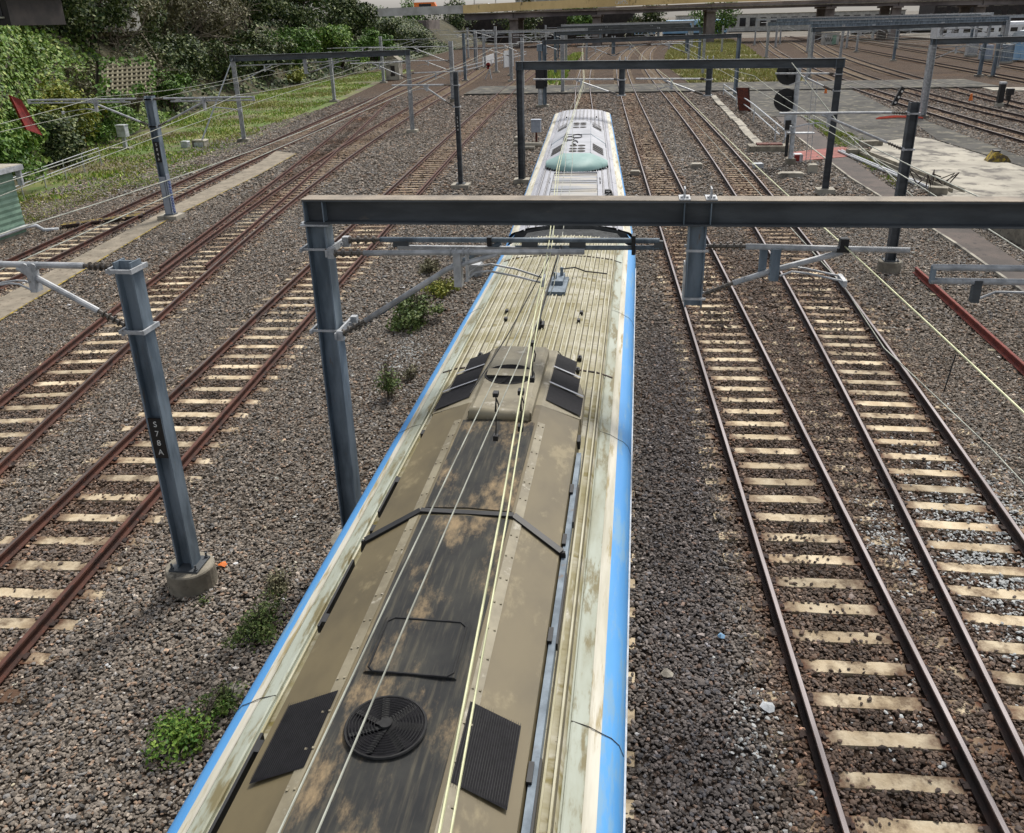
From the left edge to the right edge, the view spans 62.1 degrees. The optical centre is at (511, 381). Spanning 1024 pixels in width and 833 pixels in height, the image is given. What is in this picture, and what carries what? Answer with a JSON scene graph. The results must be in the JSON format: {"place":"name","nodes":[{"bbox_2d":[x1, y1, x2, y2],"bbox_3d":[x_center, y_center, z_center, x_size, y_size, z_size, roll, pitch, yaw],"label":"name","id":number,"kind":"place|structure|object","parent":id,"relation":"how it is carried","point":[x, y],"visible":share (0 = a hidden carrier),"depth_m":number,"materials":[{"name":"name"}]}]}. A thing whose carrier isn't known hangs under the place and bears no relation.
{"place":"outdoors","nodes":[
{"label":"outdoors","id":0,"kind":"place"},
{"bbox_2d":[16,69,413,218],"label":"grass bank","id":1,"kind":"structure","parent":0,"point":[37,187],"depth_m":67.69,"materials":[{"name":"green plant"}]},
{"bbox_2d":[11,20,491,190],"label":"hillside","id":2,"kind":"structure","parent":0,"point":[448,34],"depth_m":105.94,"materials":[{"name":"green plant"}]},
{"bbox_2d":[0,124,46,183],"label":"bush","id":3,"kind":"object","parent":2,"relation":"on","point":[14,153],"visible":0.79,"depth_m":44.49,"materials":[{"name":"green plant"}]},
{"bbox_2d":[8,95,41,135],"bbox_3d":[-26.802,-14.656,47.012,0.270,2.319,1.663,4,24,14],"label":"red panel","id":4,"kind":"object","parent":2,"relation":"on","point":[21,110],"visible":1,"depth_m":46.75,"materials":[{"name":"paint"}]},
{"bbox_2d":[3,99,48,154],"bbox_3d":[-30.283,-14.470,50.359,5.102,4.125,5.884,2,23,8],"label":"bush","id":5,"kind":"object","parent":2,"relation":"on","point":[30,139],"visible":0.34,"depth_m":50.16,"materials":[{"name":"green plant"}]},
{"bbox_2d":[40,138,88,165],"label":"bush","id":6,"kind":"object","parent":2,"relation":"on","point":[61,153],"visible":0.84,"depth_m":52.52,"materials":[{"name":"green plant"}]},
{"bbox_2d":[34,111,96,158],"bbox_3d":[-29.196,-15.318,53.737,5.556,3.412,4.649,-10,25,-19],"label":"bush","id":7,"kind":"object","parent":2,"relation":"on","point":[56,128],"visible":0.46,"depth_m":52.84,"materials":[{"name":"green plant"}]},
{"bbox_2d":[26,74,107,152],"bbox_3d":[-30.279,-17.960,57.652,5.299,5.477,5.739,2,23,8],"label":"bush","id":8,"kind":"object","parent":2,"relation":"on","point":[54,92],"visible":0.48,"depth_m":57.22,"materials":[{"name":"green plant"}]},
{"bbox_2d":[6,26,171,180],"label":"ground cover","id":9,"kind":"object","parent":2,"relation":"on","point":[35,39],"visible":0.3,"depth_m":66.72,"materials":[{"name":"green plant"}]},
{"bbox_2d":[0,0,65,25],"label":"building","id":10,"kind":"structure","parent":9,"relation":"on","point":[29,12],"depth_m":59.30,"materials":[{"name":"grey paint"}]},
{"bbox_2d":[37,0,146,53],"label":"tree","id":11,"kind":"object","parent":2,"relation":"on","point":[91,16],"visible":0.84,"depth_m":74.90,"materials":[{"name":"green plant"}]},
{"bbox_2d":[63,60,123,104],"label":"bush","id":12,"kind":"object","parent":2,"relation":"on","point":[88,82],"visible":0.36,"depth_m":66.52,"materials":[{"name":"green plant"}]},
{"bbox_2d":[94,55,156,100],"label":"lattice wall","id":13,"kind":"structure","parent":2,"relation":"on","point":[137,77],"depth_m":66.27,"materials":[{"name":"beige concrete"}]},
{"bbox_2d":[93,0,175,77],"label":"tree","id":14,"kind":"object","parent":2,"relation":"on","point":[147,9],"visible":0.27,"depth_m":82.08,"materials":[{"name":"green plant"}]},
{"bbox_2d":[119,0,169,41],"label":"tree","id":15,"kind":"object","parent":2,"relation":"on","point":[153,28],"visible":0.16,"depth_m":91.24,"materials":[{"name":"green plant"}]},
{"bbox_2d":[142,33,195,79],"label":"bush","id":16,"kind":"object","parent":2,"relation":"on","point":[176,51],"visible":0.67,"depth_m":84.89,"materials":[{"name":"green plant"}]},
{"bbox_2d":[149,68,196,111],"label":"bush","id":17,"kind":"object","parent":2,"relation":"on","point":[175,84],"visible":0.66,"depth_m":80.67,"materials":[{"name":"green plant"}]},
{"bbox_2d":[155,34,216,82],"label":"bush","id":18,"kind":"object","parent":2,"relation":"on","point":[196,51],"visible":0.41,"depth_m":93.39,"materials":[{"name":"green plant"}]},
{"bbox_2d":[178,0,262,49],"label":"tree","id":19,"kind":"object","parent":2,"relation":"on","point":[214,22],"visible":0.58,"depth_m":108.13,"materials":[{"name":"green plant"}]},
{"bbox_2d":[199,34,261,81],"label":"tree","id":20,"kind":"object","parent":2,"relation":"on","point":[220,62],"visible":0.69,"depth_m":101.49,"materials":[{"name":"green plant"}]},
{"bbox_2d":[33,17,455,119],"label":"ground cover","id":21,"kind":"object","parent":2,"relation":"on","point":[402,21],"visible":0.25,"depth_m":111.19,"materials":[{"name":"green plant"}]},
{"bbox_2d":[142,0,258,56],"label":"tree","id":22,"kind":"object","parent":21,"relation":"on","point":[175,11],"visible":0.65,"depth_m":98.99,"materials":[{"name":"green plant"}]},
{"bbox_2d":[223,0,292,30],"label":"tree","id":23,"kind":"object","parent":21,"relation":"on","point":[267,7],"visible":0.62,"depth_m":123.17,"materials":[{"name":"green plant"}]},
{"bbox_2d":[237,28,297,76],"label":"bush","id":24,"kind":"object","parent":2,"relation":"on","point":[248,36],"visible":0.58,"depth_m":112.58,"materials":[{"name":"green plant"}]},
{"bbox_2d":[263,24,322,67],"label":"bush","id":25,"kind":"object","parent":2,"relation":"on","point":[306,42],"visible":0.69,"depth_m":123.10,"materials":[{"name":"green plant"}]},
{"bbox_2d":[264,0,335,29],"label":"tree","id":26,"kind":"object","parent":2,"relation":"on","point":[297,15],"visible":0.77,"depth_m":137.60,"materials":[{"name":"green plant"}]},
{"bbox_2d":[313,23,369,68],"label":"bush","id":27,"kind":"object","parent":2,"relation":"on","point":[338,37],"visible":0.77,"depth_m":135.75,"materials":[{"name":"green plant"}]},
{"bbox_2d":[319,0,379,38],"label":"tree","id":28,"kind":"object","parent":2,"relation":"on","point":[357,17],"visible":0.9,"depth_m":156.42,"materials":[{"name":"green plant"}]},
{"bbox_2d":[349,27,401,63],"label":"tree","id":29,"kind":"object","parent":2,"relation":"on","point":[370,38],"visible":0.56,"depth_m":151.69,"materials":[{"name":"green plant"}]},
{"bbox_2d":[368,16,411,42],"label":"bush","id":30,"kind":"object","parent":2,"relation":"on","point":[393,28],"visible":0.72,"depth_m":173.33,"materials":[{"name":"green plant"}]},
{"bbox_2d":[401,28,433,52],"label":"bush","id":31,"kind":"object","parent":2,"relation":"on","point":[422,38],"visible":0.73,"depth_m":193.28,"materials":[{"name":"green plant"}]},
{"bbox_2d":[0,35,1023,832],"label":"ballast ground","id":32,"kind":"structure","parent":0,"point":[530,53],"depth_m":16.55,"materials":[{"name":"grey gravel"}]},
{"bbox_2d":[0,24,47,149],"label":"ivy covered wall","id":33,"kind":"structure","parent":32,"relation":"on","point":[14,65],"depth_m":53.01,"materials":[{"name":"plant"}]},
{"bbox_2d":[0,164,58,243],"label":"corrugated hut","id":34,"kind":"object","parent":32,"relation":"on","point":[11,216],"visible":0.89,"depth_m":34.60,"materials":[{"name":"metal"}]},
{"bbox_2d":[67,94,135,139],"bbox_3d":[-30.841,-19.348,62.776,5.102,3.499,4.947,14,28,32],"label":"bush","id":35,"kind":"object","parent":32,"relation":"on","point":[107,127],"visible":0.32,"depth_m":62.79,"materials":[{"name":"green plant"}]},
{"bbox_2d":[0,258,218,600],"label":"overhead line mast","id":36,"kind":"object","parent":32,"relation":"on","point":[190,570],"visible":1,"depth_m":11.81,"materials":[{"name":"metal"}]},
{"bbox_2d":[22,164,208,223],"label":"grass","id":37,"kind":"structure","parent":32,"relation":"on","point":[111,185],"depth_m":44.72,"materials":[{"name":"green plant"}]},
{"bbox_2d":[0,151,294,320],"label":"concrete walkway","id":38,"kind":"structure","parent":32,"relation":"on","point":[12,301],"depth_m":34.49,"materials":[{"name":"beige concrete"}]},
{"bbox_2d":[27,96,254,220],"bbox_3d":[-15.709,-9.586,36.956,10.300,5.310,0.800,2,23,8],"label":"overhead line mast","id":39,"kind":"object","parent":38,"relation":"on","point":[170,213],"visible":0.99,"depth_m":36.34,"materials":[{"name":"metal"}]},
{"bbox_2d":[140,687,233,772],"bbox_3d":[-3.953,4.132,10.165,0.938,0.463,1.199,2,23,8],"label":"weed","id":40,"kind":"object","parent":32,"relation":"on","point":[185,731],"visible":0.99,"depth_m":10.04,"materials":[{"name":"green plant"}]},
{"bbox_2d":[193,671,249,724],"bbox_3d":[-3.594,3.950,10.625,0.720,0.415,0.509,-21,30,-38],"label":"weed","id":41,"kind":"object","parent":32,"relation":"on","point":[225,693],"visible":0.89,"depth_m":10.58,"materials":[{"name":"green plant"}]},
{"bbox_2d":[0,46,498,296],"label":"railway track","id":42,"kind":"structure","parent":32,"relation":"on","point":[397,91],"depth_m":43.17,"materials":[{"name":"brown metal"}]},
{"bbox_2d":[218,589,287,653],"bbox_3d":[-3.514,3.325,11.968,0.795,0.505,1.342,2,23,8],"label":"weed","id":43,"kind":"object","parent":32,"relation":"on","point":[262,623],"visible":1,"depth_m":11.85,"materials":[{"name":"green plant"}]},
{"bbox_2d":[0,46,515,500],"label":"railway track","id":44,"kind":"structure","parent":32,"relation":"on","point":[19,449],"depth_m":25.23,"materials":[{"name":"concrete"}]},
{"bbox_2d":[158,97,392,270],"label":"railway track","id":45,"kind":"structure","parent":32,"relation":"on","point":[221,253],"depth_m":39.47,"materials":[{"name":"brown metal"}]},
{"bbox_2d":[260,560,297,603],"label":"weed","id":46,"kind":"object","parent":32,"relation":"on","point":[276,587],"visible":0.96,"depth_m":12.83,"materials":[{"name":"green plant"}]},
{"bbox_2d":[0,43,577,704],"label":"railway track","id":47,"kind":"structure","parent":32,"relation":"on","point":[18,653],"depth_m":16.76,"materials":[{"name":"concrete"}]},
{"bbox_2d":[194,49,461,147],"bbox_3d":[-13.367,-20.952,62.286,19.732,6.100,2.229,-9,24,-18],"label":"overhead gantry","id":48,"kind":"object","parent":32,"relation":"on","point":[292,56],"visible":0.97,"depth_m":61.36,"materials":[{"name":"metal"}]},
{"bbox_2d":[372,349,402,399],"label":"weed","id":49,"kind":"object","parent":32,"relation":"on","point":[388,380],"visible":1,"depth_m":19.03,"materials":[{"name":"green plant"}]},
{"bbox_2d":[373,41,453,102],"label":"overhead line mast","id":50,"kind":"object","parent":32,"relation":"on","point":[451,56],"visible":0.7,"depth_m":85.58,"materials":[{"name":"metal"}]},
{"bbox_2d":[385,288,443,333],"bbox_3d":[-2.720,-2.051,23.804,1.585,1.036,2.180,2,23,8],"label":"weed","id":51,"kind":"object","parent":32,"relation":"on","point":[414,313],"visible":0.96,"depth_m":23.62,"materials":[{"name":"green plant"}]},
{"bbox_2d":[392,72,470,189],"bbox_3d":[-4.010,-12.335,42.242,3.650,5.630,0.800,2,23,8],"label":"overhead line mast","id":52,"kind":"object","parent":32,"relation":"on","point":[460,183],"visible":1,"depth_m":41.70,"materials":[{"name":"metal"}]},
{"bbox_2d":[420,270,459,298],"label":"weed","id":53,"kind":"object","parent":32,"relation":"on","point":[442,287],"visible":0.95,"depth_m":26.27,"materials":[{"name":"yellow plant"}]},
{"bbox_2d":[507,33,550,75],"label":"overhead line mast","id":54,"kind":"object","parent":32,"relation":"on","point":[510,40],"visible":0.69,"depth_m":122.79,"materials":[{"name":"metal"}]},
{"bbox_2d":[0,32,549,234],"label":"overhead wire","id":55,"kind":"object","parent":54,"relation":"attached to","point":[195,170],"visible":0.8,"depth_m":17.93,"materials":[{"name":"metal"}]},
{"bbox_2d":[482,28,587,67],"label":"overhead gantry","id":56,"kind":"object","parent":32,"relation":"on","point":[540,30],"visible":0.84,"depth_m":143.50,"materials":[{"name":"metal"}]},
{"bbox_2d":[569,44,634,819],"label":"railway track","id":57,"kind":"structure","parent":32,"relation":"on","point":[597,55],"depth_m":15.72,"materials":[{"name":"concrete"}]},
{"bbox_2d":[167,229,635,832],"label":"train carriage","id":58,"kind":"object","parent":57,"relation":"on","point":[547,745],"visible":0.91,"depth_m":6.73,"materials":[{"name":"beige metal"}]},
{"bbox_2d":[506,109,635,252],"bbox_3d":[2.520,-7.447,32.308,3.010,3.681,27.171,1,23,5],"label":"train carriage","id":59,"kind":"object","parent":57,"relation":"on","point":[595,167],"visible":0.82,"depth_m":27.15,"materials":[{"name":"white metal"}]},
{"bbox_2d":[553,27,701,72],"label":"overhead gantry","id":60,"kind":"object","parent":32,"relation":"on","point":[657,30],"visible":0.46,"depth_m":119.80,"materials":[{"name":"metal"}]},
{"bbox_2d":[542,33,741,106],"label":"overhead gantry","id":61,"kind":"object","parent":32,"relation":"on","point":[686,37],"visible":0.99,"depth_m":80.51,"materials":[{"name":"metal"}]},
{"bbox_2d":[299,186,1023,546],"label":"overhead gantry","id":62,"kind":"object","parent":32,"relation":"on","point":[697,216],"visible":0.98,"depth_m":11.06,"materials":[{"name":"metal"}]},
{"bbox_2d":[278,46,583,832],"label":"overhead wire","id":63,"kind":"object","parent":62,"relation":"attached to","point":[312,761],"visible":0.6,"depth_m":5.05,"materials":[{"name":"metal"}]},
{"bbox_2d":[316,53,584,832],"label":"overhead wire","id":64,"kind":"object","parent":62,"relation":"attached to","point":[349,755],"visible":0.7,"depth_m":5.14,"materials":[{"name":"metal"}]},
{"bbox_2d":[437,56,583,832],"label":"overhead wire","id":65,"kind":"object","parent":62,"relation":"attached to","point":[464,698],"visible":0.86,"depth_m":4.57,"materials":[{"name":"metal"}]},
{"bbox_2d":[449,47,584,832],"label":"overhead wire","id":66,"kind":"object","parent":62,"relation":"attached to","point":[468,734],"visible":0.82,"depth_m":4.57,"materials":[{"name":"metal"}]},
{"bbox_2d":[626,33,1023,483],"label":"overhead wire","id":67,"kind":"object","parent":62,"relation":"attached to","point":[998,456],"visible":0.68,"depth_m":8.21,"materials":[{"name":"metal"}]},
{"bbox_2d":[629,42,1023,413],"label":"overhead wire","id":68,"kind":"object","parent":62,"relation":"attached to","point":[961,354],"visible":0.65,"depth_m":8.51,"materials":[{"name":"metal"}]},
{"bbox_2d":[513,56,845,195],"bbox_3d":[7.455,-12.213,40.556,15.662,6.110,0.830,6,24,17],"label":"overhead gantry","id":69,"kind":"object","parent":32,"relation":"on","point":[710,65],"visible":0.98,"depth_m":39.46,"materials":[{"name":"metal"}]},
{"bbox_2d":[710,95,761,143],"bbox_3d":[17.826,-21.586,69.114,0.662,0.150,35.961,2,23,7],"label":"cable trough","id":70,"kind":"object","parent":32,"relation":"on","point":[746,132],"visible":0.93,"depth_m":64.70,"materials":[{"name":"concrete"}]},
{"bbox_2d":[774,68,817,164],"bbox_3d":[15.341,-14.479,46.173,2.287,5.471,0.560,2,23,8],"label":"railway signal","id":71,"kind":"object","parent":32,"relation":"on","point":[789,94],"visible":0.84,"depth_m":46.11,"materials":[{"name":"black metal"}]},
{"bbox_2d":[613,40,1014,832],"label":"railway track","id":72,"kind":"structure","parent":32,"relation":"on","point":[975,784],"depth_m":12.64,"materials":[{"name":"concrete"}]},
{"bbox_2d":[724,90,905,147],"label":"asphalt yard","id":73,"kind":"structure","parent":32,"relation":"on","point":[883,129],"depth_m":71.09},
{"bbox_2d":[639,40,1023,832],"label":"railway track","id":74,"kind":"structure","parent":32,"relation":"on","point":[969,648],"depth_m":15.42,"materials":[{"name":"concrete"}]},
{"bbox_2d":[779,102,920,274],"bbox_3d":[10.413,-5.903,26.886,4.270,5.520,0.740,2,23,8],"label":"overhead line mast","id":75,"kind":"object","parent":32,"relation":"on","point":[890,263],"visible":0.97,"depth_m":26.11,"materials":[{"name":"metal"}]},
{"bbox_2d":[753,12,993,44],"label":"overhead gantry","id":76,"kind":"object","parent":32,"relation":"on","point":[990,13],"visible":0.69,"depth_m":202.12,"materials":[{"name":"metal"}]},
{"bbox_2d":[774,14,980,47],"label":"overhead gantry","id":77,"kind":"object","parent":32,"relation":"on","point":[799,19],"visible":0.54,"depth_m":185.65,"materials":[{"name":"metal"}]},
{"bbox_2d":[765,16,1009,57],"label":"overhead gantry","id":78,"kind":"object","parent":32,"relation":"on","point":[841,21],"visible":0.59,"depth_m":148.38,"materials":[{"name":"metal"}]},
{"bbox_2d":[757,40,1023,145],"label":"railway track","id":79,"kind":"structure","parent":32,"relation":"on","point":[774,52],"depth_m":68.16,"materials":[{"name":"brown metal"}]},
{"bbox_2d":[775,116,1023,288],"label":"footpath","id":80,"kind":"structure","parent":32,"relation":"on","point":[980,247],"depth_m":38.51,"materials":[{"name":"concrete"}]},
{"bbox_2d":[798,138,1023,294],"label":"path kerb","id":81,"kind":"structure","parent":80,"relation":"on","point":[978,259],"depth_m":30.91,"materials":[{"name":"concrete"}]},
{"bbox_2d":[838,147,964,191],"bbox_3d":[19.873,-11.214,44.690,1.460,0.230,13.294,-1,23,1],"label":"drain channel","id":82,"kind":"object","parent":32,"relation":"on","point":[874,165],"visible":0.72,"depth_m":44.38,"materials":[{"name":"concrete"}]},
{"bbox_2d":[783,40,1023,125],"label":"railway track","id":83,"kind":"structure","parent":32,"relation":"on","point":[852,73],"depth_m":79.60,"materials":[{"name":"metal"}]},
{"bbox_2d":[785,36,1023,84],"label":"railway track","id":84,"kind":"structure","parent":32,"relation":"on","point":[1013,79],"depth_m":119.83,"materials":[{"name":"metal"}]},
{"bbox_2d":[806,21,1006,77],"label":"overhead gantry","id":85,"kind":"object","parent":32,"relation":"on","point":[874,27],"visible":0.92,"depth_m":107.39,"materials":[{"name":"metal"}]},
{"bbox_2d":[807,18,1006,57],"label":"overhead gantry","id":86,"kind":"object","parent":32,"relation":"on","point":[899,23],"visible":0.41,"depth_m":128.57,"materials":[{"name":"metal"}]},
{"bbox_2d":[814,39,1023,111],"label":"railway track","id":87,"kind":"structure","parent":32,"relation":"on","point":[871,66],"depth_m":108.18,"materials":[{"name":"metal"}]},
{"bbox_2d":[839,37,1023,71],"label":"railway track","id":88,"kind":"structure","parent":32,"relation":"on","point":[988,63],"depth_m":138.98,"materials":[{"name":"metal"}]},
{"bbox_2d":[912,267,1023,375],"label":"spare rail","id":89,"kind":"object","parent":32,"relation":"on","point":[999,346],"visible":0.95,"depth_m":22.41,"materials":[{"name":"brown metal"}]},
{"bbox_2d":[918,36,1023,118],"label":"overhead gantry","id":90,"kind":"object","parent":32,"relation":"on","point":[929,67],"visible":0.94,"depth_m":63.17,"materials":[{"name":"metal"}]},
{"bbox_2d":[930,21,1023,41],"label":"parked carriage","id":91,"kind":"object","parent":32,"relation":"on","point":[1015,26],"visible":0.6,"depth_m":192.20,"materials":[{"name":"white paint"}]},
{"bbox_2d":[160,0,919,20],"label":"sky","id":92,"kind":"structure","parent":0,"point":[386,3],"materials":[{"name":"white"}]},
{"bbox_2d":[464,79,998,95],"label":"crossing road","id":93,"kind":"structure","parent":0,"point":[652,88],"depth_m":94.08,"materials":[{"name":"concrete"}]},
{"bbox_2d":[488,38,525,88],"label":"overhead line mast","id":94,"kind":"object","parent":93,"relation":"on","point":[521,43],"visible":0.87,"depth_m":97.77,"materials":[{"name":"metal"}]},
{"bbox_2d":[0,39,533,269],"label":"overhead wire","id":95,"kind":"object","parent":94,"relation":"attached to","point":[200,182],"visible":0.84,"depth_m":18.15,"materials":[{"name":"metal"}]},
{"bbox_2d":[664,38,803,82],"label":"grass","id":96,"kind":"structure","parent":0,"point":[729,47],"depth_m":151.70,"materials":[{"name":"plant"}]},
{"bbox_2d":[491,11,1009,43],"bbox_3d":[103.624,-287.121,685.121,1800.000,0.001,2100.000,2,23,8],"label":"ground","id":97,"kind":"structure","parent":0,"point":[759,34],"depth_m":313.18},
{"bbox_2d":[420,0,475,30],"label":"tree","id":98,"kind":"object","parent":97,"relation":"on","point":[456,22],"visible":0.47,"depth_m":277.99,"materials":[{"name":"green plant"}]},
{"bbox_2d":[491,0,542,42],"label":"tree","id":99,"kind":"object","parent":97,"relation":"on","point":[530,23],"visible":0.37,"depth_m":269.81,"materials":[{"name":"green plant"}]},
{"bbox_2d":[459,13,634,42],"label":"retaining wall","id":100,"kind":"structure","parent":97,"relation":"on","point":[553,22],"depth_m":288.95,"materials":[{"name":"grey concrete"}]},
{"bbox_2d":[376,0,1023,46],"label":"road bridge","id":101,"kind":"structure","parent":97,"relation":"on","point":[516,19],"depth_m":230.09,"materials":[{"name":"concrete"}]},
{"bbox_2d":[686,2,742,34],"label":"tree","id":102,"kind":"object","parent":97,"relation":"on","point":[721,16],"visible":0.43,"depth_m":274.35,"materials":[{"name":"green plant"}]},
{"bbox_2d":[675,9,906,31],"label":"building","id":103,"kind":"structure","parent":97,"relation":"on","point":[745,22],"depth_m":349.06,"materials":[{"name":"concrete"}]},
{"bbox_2d":[918,5,1023,20],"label":"building","id":104,"kind":"structure","parent":97,"relation":"on","point":[999,9],"depth_m":319.67,"materials":[{"name":"concrete"}]},
{"bbox_2d":[804,116,895,186],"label":"grass","id":105,"kind":"structure","parent":0,"point":[838,133],"depth_m":55.05,"materials":[{"name":"green plant"}]},
{"bbox_2d":[870,137,1023,196],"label":"concrete slab","id":106,"kind":"structure","parent":0,"point":[978,175],"depth_m":44.25,"materials":[{"name":"beige concrete"}]},
{"bbox_2d":[917,119,1023,166],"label":"asphalt strip","id":107,"kind":"object","parent":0,"point":[943,134],"visible":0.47,"depth_m":53.17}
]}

